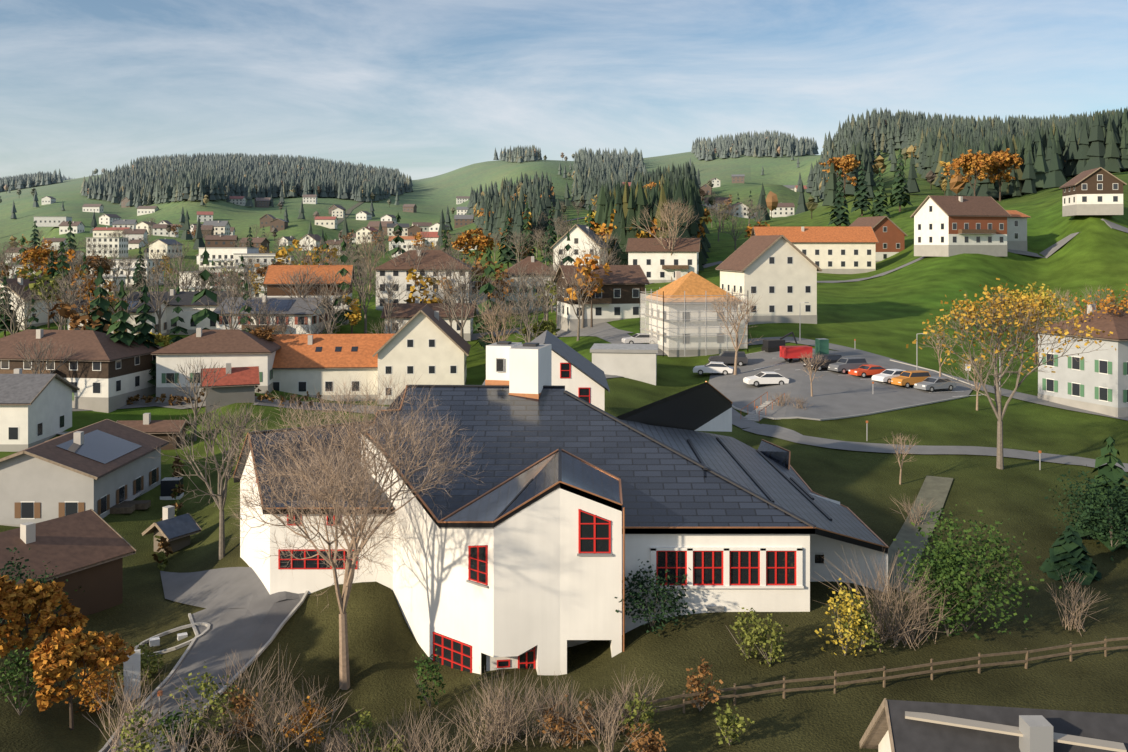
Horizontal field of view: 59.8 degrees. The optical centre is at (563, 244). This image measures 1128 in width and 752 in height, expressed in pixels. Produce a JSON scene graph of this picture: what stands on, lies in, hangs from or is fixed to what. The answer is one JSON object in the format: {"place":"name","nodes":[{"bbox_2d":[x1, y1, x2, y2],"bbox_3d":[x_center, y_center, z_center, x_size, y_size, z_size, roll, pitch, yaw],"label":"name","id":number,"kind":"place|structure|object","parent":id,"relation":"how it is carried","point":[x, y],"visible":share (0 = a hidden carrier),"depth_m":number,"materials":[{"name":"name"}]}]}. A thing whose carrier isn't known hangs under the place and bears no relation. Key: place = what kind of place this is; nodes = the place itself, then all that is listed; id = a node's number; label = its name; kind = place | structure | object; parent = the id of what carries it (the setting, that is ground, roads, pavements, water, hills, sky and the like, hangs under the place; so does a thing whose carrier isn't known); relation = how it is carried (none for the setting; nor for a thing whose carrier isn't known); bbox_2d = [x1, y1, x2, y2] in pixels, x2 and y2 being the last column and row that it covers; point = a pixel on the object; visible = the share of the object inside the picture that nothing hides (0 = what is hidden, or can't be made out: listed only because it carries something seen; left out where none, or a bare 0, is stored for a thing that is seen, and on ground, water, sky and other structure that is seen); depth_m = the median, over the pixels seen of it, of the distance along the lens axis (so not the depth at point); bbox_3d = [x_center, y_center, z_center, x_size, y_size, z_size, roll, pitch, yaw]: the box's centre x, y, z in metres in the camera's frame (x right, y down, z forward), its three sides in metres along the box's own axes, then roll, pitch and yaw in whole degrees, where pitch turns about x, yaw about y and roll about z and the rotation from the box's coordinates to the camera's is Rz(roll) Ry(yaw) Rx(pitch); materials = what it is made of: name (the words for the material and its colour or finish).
{"place":"outdoors","nodes":[
{"label":"outdoors","id":0,"kind":"place"},
{"bbox_2d":[0,149,1127,751],"bbox_3d":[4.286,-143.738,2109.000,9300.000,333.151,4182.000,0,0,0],"label":"ground","id":1,"kind":"structure","parent":0,"point":[888,315],"depth_m":68.92,"materials":[{"name":"green plant"}]},
{"bbox_2d":[0,277,63,329],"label":"house","id":2,"kind":"structure","parent":1,"relation":"on","point":[21,283],"depth_m":167.61,"materials":[{"name":"white"}]},
{"bbox_2d":[0,368,79,451],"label":"house","id":3,"kind":"structure","parent":1,"relation":"on","point":[35,409],"depth_m":102.64,"materials":[{"name":"white paint"}]},
{"bbox_2d":[41,196,55,204],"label":"house","id":4,"kind":"structure","parent":1,"relation":"on","point":[48,200],"depth_m":1044.22,"materials":[{"name":"white paint"}]},
{"bbox_2d":[33,216,71,226],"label":"house","id":5,"kind":"structure","parent":1,"relation":"on","point":[48,221],"depth_m":694.99,"materials":[{"name":"white paint"}]},
{"bbox_2d":[41,237,67,249],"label":"house","id":6,"kind":"structure","parent":1,"relation":"on","point":[56,241],"depth_m":556.88,"materials":[{"name":"white"}]},
{"bbox_2d":[0,509,136,623],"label":"house","id":7,"kind":"structure","parent":1,"relation":"on","point":[87,551],"depth_m":60.52,"materials":[{"name":"brown wood"}]},
{"bbox_2d":[59,221,84,234],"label":"house","id":8,"kind":"structure","parent":1,"relation":"on","point":[77,226],"depth_m":663.55,"materials":[{"name":"white paint"}]},
{"bbox_2d":[0,329,162,412],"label":"house","id":9,"kind":"structure","parent":1,"relation":"on","point":[104,372],"depth_m":118.77,"materials":[{"name":"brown wood"}]},
{"bbox_2d":[0,419,169,526],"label":"house","id":10,"kind":"structure","parent":1,"relation":"on","point":[101,468],"depth_m":78.85,"materials":[{"name":"white paint"}]},
{"bbox_2d":[82,204,103,212],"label":"house","id":11,"kind":"structure","parent":1,"relation":"on","point":[98,208],"depth_m":922.98,"materials":[{"name":"white paint"}]},
{"bbox_2d":[71,277,125,291],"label":"house","id":12,"kind":"structure","parent":1,"relation":"on","point":[120,278],"depth_m":307.06,"materials":[{"name":"grey wood"}]},
{"bbox_2d":[86,237,127,257],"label":"apartment building","id":13,"kind":"structure","parent":1,"relation":"on","point":[119,243],"depth_m":455.81,"materials":[{"name":"white paint"}]},
{"bbox_2d":[98,214,120,225],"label":"house","id":14,"kind":"structure","parent":1,"relation":"on","point":[106,219],"depth_m":753.46,"materials":[{"name":"white paint"}]},
{"bbox_2d":[92,227,131,236],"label":"house","id":15,"kind":"structure","parent":1,"relation":"on","point":[101,231],"depth_m":635.50,"materials":[{"name":"white paint"}]},
{"bbox_2d":[67,297,169,335],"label":"house","id":16,"kind":"structure","parent":1,"relation":"on","point":[133,314],"depth_m":157.30,"materials":[{"name":"white"}]},
{"bbox_2d":[112,219,137,228],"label":"house","id":17,"kind":"structure","parent":1,"relation":"on","point":[131,223],"depth_m":663.88,"materials":[{"name":"white concrete"}]},
{"bbox_2d":[89,259,163,286],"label":"house","id":18,"kind":"structure","parent":1,"relation":"on","point":[151,263],"depth_m":324.33,"materials":[{"name":"white paint"}]},
{"bbox_2d":[122,228,147,242],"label":"house","id":19,"kind":"structure","parent":1,"relation":"on","point":[135,234],"depth_m":546.20,"materials":[{"name":"white paint"}]},
{"bbox_2d":[128,239,145,249],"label":"house","id":20,"kind":"structure","parent":1,"relation":"on","point":[132,244],"depth_m":536.00,"materials":[{"name":"white paint"}]},
{"bbox_2d":[136,221,155,234],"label":"house","id":21,"kind":"structure","parent":1,"relation":"on","point":[142,225],"depth_m":642.88,"materials":[{"name":"white paint"}]},
{"bbox_2d":[137,206,158,215],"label":"house","id":22,"kind":"structure","parent":1,"relation":"on","point":[142,210],"depth_m":895.50,"materials":[{"name":"white paint"}]},
{"bbox_2d":[116,413,192,449],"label":"house","id":23,"kind":"structure","parent":1,"relation":"on","point":[158,428],"depth_m":102.97,"materials":[{"name":"brown wood"}]},
{"bbox_2d":[110,477,209,655],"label":"garden props","id":24,"kind":"object","parent":1,"relation":"on","point":[131,504],"visible":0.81,"depth_m":81.12,"materials":[{"name":"concrete"}]},
{"bbox_2d":[148,239,182,258],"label":"house","id":25,"kind":"structure","parent":1,"relation":"on","point":[160,244],"depth_m":459.26,"materials":[{"name":"white paint"}]},
{"bbox_2d":[152,224,178,236],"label":"house","id":26,"kind":"structure","parent":1,"relation":"on","point":[159,229],"depth_m":640.71,"materials":[{"name":"white paint"}]},
{"bbox_2d":[142,505,201,553],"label":"shed","id":27,"kind":"structure","parent":1,"relation":"on","point":[177,531],"depth_m":72.57,"materials":[{"name":"grey wood"}]},
{"bbox_2d":[125,289,235,334],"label":"house","id":28,"kind":"structure","parent":1,"relation":"on","point":[184,303],"depth_m":163.76,"materials":[{"name":"grey wood"}]},
{"bbox_2d":[56,385,323,570],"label":"hedges","id":29,"kind":"object","parent":1,"relation":"on","point":[160,557],"visible":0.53,"depth_m":94.59,"materials":[{"name":"green plant"}]},
{"bbox_2d":[179,271,208,290],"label":"house","id":30,"kind":"structure","parent":1,"relation":"on","point":[190,288],"depth_m":298.78,"materials":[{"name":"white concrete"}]},
{"bbox_2d":[193,225,213,238],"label":"house","id":31,"kind":"structure","parent":1,"relation":"on","point":[209,227],"depth_m":610.88,"materials":[{"name":"brown wood"}]},
{"bbox_2d":[197,211,212,221],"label":"house","id":32,"kind":"structure","parent":1,"relation":"on","point":[203,216],"depth_m":796.43,"materials":[{"name":"white paint"}]},
{"bbox_2d":[151,328,280,402],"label":"house","id":33,"kind":"structure","parent":1,"relation":"on","point":[233,347],"depth_m":122.78,"materials":[{"name":"white paint"}]},
{"bbox_2d":[203,221,230,234],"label":"house","id":34,"kind":"structure","parent":1,"relation":"on","point":[222,227],"depth_m":623.71,"materials":[{"name":"white paint"}]},
{"bbox_2d":[204,234,237,246],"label":"house","id":35,"kind":"structure","parent":1,"relation":"on","point":[220,240],"depth_m":481.37,"materials":[{"name":"brown wood"}]},
{"bbox_2d":[199,247,258,270],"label":"building","id":36,"kind":"structure","parent":1,"relation":"on","point":[217,255],"depth_m":377.13,"materials":[{"name":"white paint"}]},
{"bbox_2d":[200,363,259,412],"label":"house","id":37,"kind":"structure","parent":1,"relation":"on","point":[238,385],"depth_m":116.39,"materials":[{"name":"red tile"}]},
{"bbox_2d":[208,266,251,295],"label":"house","id":38,"kind":"structure","parent":1,"relation":"on","point":[220,267],"depth_m":293.11,"materials":[{"name":"grey wood"}]},
{"bbox_2d":[229,196,245,205],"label":"house","id":39,"kind":"structure","parent":1,"relation":"on","point":[239,200],"depth_m":945.50,"materials":[{"name":"grey wood"}]},
{"bbox_2d":[239,237,269,252],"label":"house","id":40,"kind":"structure","parent":1,"relation":"on","point":[259,242],"depth_m":468.98,"materials":[{"name":"brown wood"}]},
{"bbox_2d":[246,274,266,296],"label":"house","id":41,"kind":"structure","parent":1,"relation":"on","point":[261,294],"depth_m":295.55,"materials":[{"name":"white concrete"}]},
{"bbox_2d":[233,253,288,265],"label":"building","id":42,"kind":"structure","parent":1,"relation":"on","point":[236,256],"depth_m":374.50,"materials":[{"name":"white paint"}]},
{"bbox_2d":[254,198,269,207],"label":"house","id":43,"kind":"structure","parent":1,"relation":"on","point":[261,202],"depth_m":956.75,"materials":[{"name":"brown wood"}]},
{"bbox_2d":[239,256,293,271],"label":"building","id":44,"kind":"structure","parent":1,"relation":"on","point":[267,259],"depth_m":339.11,"materials":[{"name":"white paint"}]},
{"bbox_2d":[260,214,275,227],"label":"house","id":45,"kind":"structure","parent":1,"relation":"on","point":[265,219],"depth_m":724.32,"materials":[{"name":"brown wood"}]},
{"bbox_2d":[213,295,334,333],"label":"house","id":46,"kind":"structure","parent":1,"relation":"on","point":[287,305],"depth_m":152.51,"materials":[{"name":"white paint"}]},
{"bbox_2d":[270,218,287,230],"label":"house","id":47,"kind":"structure","parent":1,"relation":"on","point":[279,224],"depth_m":680.52,"materials":[{"name":"brown wood"}]},
{"bbox_2d":[263,264,354,323],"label":"house","id":48,"kind":"structure","parent":1,"relation":"on","point":[273,272],"depth_m":162.92,"materials":[{"name":"orange tile"}]},
{"bbox_2d":[299,234,320,249],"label":"house","id":49,"kind":"structure","parent":1,"relation":"on","point":[316,238],"depth_m":497.28,"materials":[{"name":"white paint"}]},
{"bbox_2d":[302,195,317,203],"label":"house","id":50,"kind":"structure","parent":1,"relation":"on","point":[309,199],"depth_m":995.73,"materials":[{"name":"white paint"}]},
{"bbox_2d":[314,216,337,228],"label":"house","id":51,"kind":"structure","parent":1,"relation":"on","point":[330,222],"depth_m":702.68,"materials":[{"name":"white paint"}]},
{"bbox_2d":[265,334,393,400],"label":"house","id":52,"kind":"structure","parent":1,"relation":"on","point":[309,363],"depth_m":127.61,"materials":[{"name":"orange tile"}]},
{"bbox_2d":[0,547,666,751],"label":"leafy shrub","id":53,"kind":"object","parent":1,"relation":"on","point":[640,741],"visible":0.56,"depth_m":41.24,"materials":[{"name":"orange plant"}]},
{"bbox_2d":[331,207,344,217],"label":"house","id":54,"kind":"structure","parent":1,"relation":"on","point":[338,212],"depth_m":857.53,"materials":[{"name":"white paint"}]},
{"bbox_2d":[220,370,484,689],"bbox_3d":[-10.896,14.646,50.740,12.625,16.679,15.115,0,0,-42],"label":"tree","id":55,"kind":"object","parent":1,"relation":"on","point":[367,466],"visible":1,"depth_m":49.77,"materials":[{"name":"brown plant"}]},
{"bbox_2d":[356,211,371,219],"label":"house","id":56,"kind":"structure","parent":1,"relation":"on","point":[363,215],"depth_m":842.85,"materials":[{"name":"white paint"}]},
{"bbox_2d":[355,227,377,243],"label":"house","id":57,"kind":"structure","parent":1,"relation":"on","point":[362,230],"depth_m":579.32,"materials":[{"name":"white paint"}]},
{"bbox_2d":[85,664,665,751],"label":"bare shrub","id":58,"kind":"object","parent":1,"relation":"on","point":[337,746],"visible":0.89,"depth_m":40.88,"materials":[{"name":"beige plant"}]},
{"bbox_2d":[367,221,393,235],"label":"house","id":59,"kind":"structure","parent":1,"relation":"on","point":[374,224],"depth_m":645.61,"materials":[{"name":"brown wood"}]},
{"bbox_2d":[0,190,769,347],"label":"village trees","id":60,"kind":"object","parent":1,"relation":"on","point":[87,284],"visible":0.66,"depth_m":162.72,"materials":[{"name":"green plant"}]},
{"bbox_2d":[387,223,409,235],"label":"house","id":61,"kind":"structure","parent":1,"relation":"on","point":[390,226],"depth_m":630.28,"materials":[{"name":"white paint"}]},
{"bbox_2d":[392,240,426,256],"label":"house","id":62,"kind":"structure","parent":1,"relation":"on","point":[404,245],"depth_m":451.98,"materials":[{"name":"white paint"}]},
{"bbox_2d":[402,204,416,212],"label":"house","id":63,"kind":"structure","parent":1,"relation":"on","point":[412,208],"depth_m":953.53,"materials":[{"name":"brown wood"}]},
{"bbox_2d":[407,225,422,235],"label":"house","id":64,"kind":"structure","parent":1,"relation":"on","point":[413,229],"depth_m":623.17,"materials":[{"name":"brown wood"}]},
{"bbox_2d":[411,222,431,231],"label":"house","id":65,"kind":"structure","parent":1,"relation":"on","point":[425,226],"depth_m":696.99,"materials":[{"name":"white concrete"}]},
{"bbox_2d":[373,304,470,404],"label":"house","id":66,"kind":"structure","parent":1,"relation":"on","point":[430,343],"depth_m":125.78,"materials":[{"name":"beige paint"}]},
{"bbox_2d":[374,250,473,310],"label":"house","id":67,"kind":"structure","parent":1,"relation":"on","point":[387,270],"depth_m":180.58,"materials":[{"name":"white paint"}]},
{"bbox_2d":[381,300,476,340],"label":"house","id":68,"kind":"structure","parent":1,"relation":"on","point":[408,311],"depth_m":161.83,"materials":[{"name":"brown tile"}]},
{"bbox_2d":[420,231,450,246],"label":"house","id":69,"kind":"structure","parent":1,"relation":"on","point":[434,235],"depth_m":523.73,"materials":[{"name":"white concrete"}]},
{"bbox_2d":[454,215,474,228],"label":"house","id":70,"kind":"structure","parent":1,"relation":"on","point":[461,220],"depth_m":698.66,"materials":[{"name":"brown wood"}]},
{"bbox_2d":[470,281,503,315],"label":"house","id":71,"kind":"structure","parent":1,"relation":"on","point":[482,297],"depth_m":186.50,"materials":[{"name":"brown wood"}]},
{"bbox_2d":[501,256,556,312],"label":"house","id":72,"kind":"structure","parent":1,"relation":"on","point":[532,261],"depth_m":191.13,"materials":[{"name":"brown wood"}]},
{"bbox_2d":[233,330,888,674],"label":"building","id":73,"kind":"structure","parent":1,"relation":"on","point":[556,526],"depth_m":54.58,"materials":[{"name":"grey paint"}]},
{"bbox_2d":[0,108,1127,270],"bbox_3d":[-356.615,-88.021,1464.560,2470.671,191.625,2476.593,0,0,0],"label":"forest","id":74,"kind":"object","parent":1,"relation":"on","point":[1053,151],"visible":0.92,"depth_m":670.97,"materials":[{"name":"green plant"}]},
{"bbox_2d":[0,465,1127,751],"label":"shrubs","id":75,"kind":"object","parent":1,"relation":"on","point":[946,563],"visible":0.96,"depth_m":49.60,"materials":[{"name":"green plant"}]},
{"bbox_2d":[0,148,1127,729],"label":"autumn trees","id":76,"kind":"object","parent":1,"relation":"on","point":[60,652],"visible":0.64,"depth_m":47.23,"materials":[{"name":"orange plant"}]},
{"bbox_2d":[0,149,1127,584],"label":"conifers","id":77,"kind":"object","parent":1,"relation":"on","point":[1070,557],"visible":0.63,"depth_m":126.91,"materials":[{"name":"green plant"}]},
{"bbox_2d":[11,197,1125,559],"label":"bare trees","id":78,"kind":"object","parent":1,"relation":"on","point":[233,449],"visible":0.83,"depth_m":111.91,"materials":[{"name":"brown plant"}]},
{"bbox_2d":[550,224,610,269],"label":"house","id":79,"kind":"structure","parent":1,"relation":"on","point":[577,232],"depth_m":225.82,"materials":[{"name":"white paint"}]},
{"bbox_2d":[123,302,1040,717],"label":"posts","id":80,"kind":"object","parent":1,"relation":"on","point":[131,664],"visible":0.62,"depth_m":47.65,"materials":[{"name":"grey"}]},
{"bbox_2d":[81,391,1105,751],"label":"bare shrubs","id":81,"kind":"object","parent":1,"relation":"on","point":[903,627],"visible":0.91,"depth_m":42.68,"materials":[{"name":"brown plant"}]},
{"bbox_2d":[553,265,649,331],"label":"house","id":82,"kind":"structure","parent":1,"relation":"on","point":[621,295],"depth_m":152.73,"materials":[{"name":"white paint"}]},
{"bbox_2d":[590,343,657,384],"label":"garage","id":83,"kind":"structure","parent":1,"relation":"on","point":[638,362],"depth_m":107.00,"materials":[{"name":"paint"}]},
{"bbox_2d":[625,237,700,282],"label":"house","id":84,"kind":"structure","parent":1,"relation":"on","point":[655,262],"depth_m":215.38,"materials":[{"name":"white paint"}]},
{"bbox_2d":[640,271,747,356],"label":"house","id":85,"kind":"structure","parent":1,"relation":"on","point":[684,321],"depth_m":123.48,"materials":[{"name":"white paint"}]},
{"bbox_2d":[704,197,730,212],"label":"house","id":86,"kind":"structure","parent":1,"relation":"on","point":[717,199],"depth_m":573.75,"materials":[{"name":"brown wood"}]},
{"bbox_2d":[731,174,744,182],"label":"house","id":87,"kind":"structure","parent":1,"relation":"on","point":[737,178],"depth_m":960.91,"materials":[{"name":"brown wood"}]},
{"bbox_2d":[728,202,748,217],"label":"house","id":88,"kind":"structure","parent":1,"relation":"on","point":[740,212],"depth_m":520.15,"materials":[{"name":"white paint"}]},
{"bbox_2d":[741,392,784,420],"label":"stairs","id":89,"kind":"structure","parent":1,"relation":"on","point":[752,417],"depth_m":94.68,"materials":[{"name":"concrete"}]},
{"bbox_2d":[715,235,821,324],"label":"house","id":90,"kind":"structure","parent":1,"relation":"on","point":[778,273],"depth_m":141.01,"materials":[{"name":"white paint"}]},
{"bbox_2d":[770,203,794,216],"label":"house","id":91,"kind":"structure","parent":1,"relation":"on","point":[783,209],"depth_m":635.50,"materials":[{"name":"white paint"}]},
{"bbox_2d":[761,332,828,362],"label":"parking props","id":92,"kind":"object","parent":1,"relation":"on","point":[791,352],"visible":0.88,"depth_m":118.72,"materials":[{"name":"red metal"}]},
{"bbox_2d":[751,226,878,273],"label":"house","id":93,"kind":"structure","parent":1,"relation":"on","point":[841,250],"depth_m":229.96,"materials":[{"name":"white paint"}]},
{"bbox_2d":[558,637,1127,738],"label":"fence","id":94,"kind":"object","parent":1,"relation":"on","point":[979,665],"visible":0.84,"depth_m":45.06,"materials":[{"name":"brown wood"}]},
{"bbox_2d":[732,351,985,420],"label":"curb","id":95,"kind":"object","parent":1,"relation":"on","point":[742,410],"visible":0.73,"depth_m":97.83,"materials":[{"name":"white paint"}]},
{"bbox_2d":[848,216,907,261],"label":"house","id":96,"kind":"structure","parent":1,"relation":"on","point":[890,234],"depth_m":255.38,"materials":[{"name":"brown wood"}]},
{"bbox_2d":[910,195,1010,256],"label":"house","id":97,"kind":"structure","parent":1,"relation":"on","point":[946,226],"depth_m":206.91,"materials":[{"name":"white paint"}]},
{"bbox_2d":[859,698,1127,751],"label":"house","id":98,"kind":"structure","parent":1,"relation":"on","point":[890,728],"depth_m":30.49,"materials":[{"name":"grey wood"}]},
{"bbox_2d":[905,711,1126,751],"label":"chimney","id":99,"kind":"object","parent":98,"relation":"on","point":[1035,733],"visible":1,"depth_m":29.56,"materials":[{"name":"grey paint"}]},
{"bbox_2d":[906,278,1115,469],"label":"tree","id":100,"kind":"object","parent":1,"relation":"on","point":[998,307],"visible":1,"depth_m":79.27,"materials":[{"name":"yellow plant"}]},
{"bbox_2d":[1006,210,1030,250],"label":"house","id":101,"kind":"structure","parent":1,"relation":"on","point":[1016,230],"depth_m":218.35,"materials":[{"name":"grey paint"}]},
{"bbox_2d":[1034,304,1127,417],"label":"house","id":102,"kind":"structure","parent":1,"relation":"on","point":[1097,381],"depth_m":101.19,"materials":[{"name":"white paint"}]},
{"bbox_2d":[1059,167,1126,216],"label":"house","id":103,"kind":"structure","parent":1,"relation":"on","point":[1097,191],"depth_m":218.87,"materials":[{"name":"white paint"}]},
{"bbox_2d":[0,0,1127,179],"label":"sky","id":104,"kind":"structure","parent":0,"point":[423,89],"materials":[{"name":"blue"}]},
{"bbox_2d":[72,201,1127,751],"bbox_3d":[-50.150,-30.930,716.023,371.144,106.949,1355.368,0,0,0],"label":"roads","id":105,"kind":"structure","parent":0,"point":[244,613],"depth_m":84.02,"materials":[{"name":"grey asphalt"}]},
{"bbox_2d":[622,333,956,391],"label":"cars","id":106,"kind":"object","parent":105,"relation":"on","point":[917,379],"visible":0.94,"depth_m":110.43,"materials":[{"name":"white metal"}]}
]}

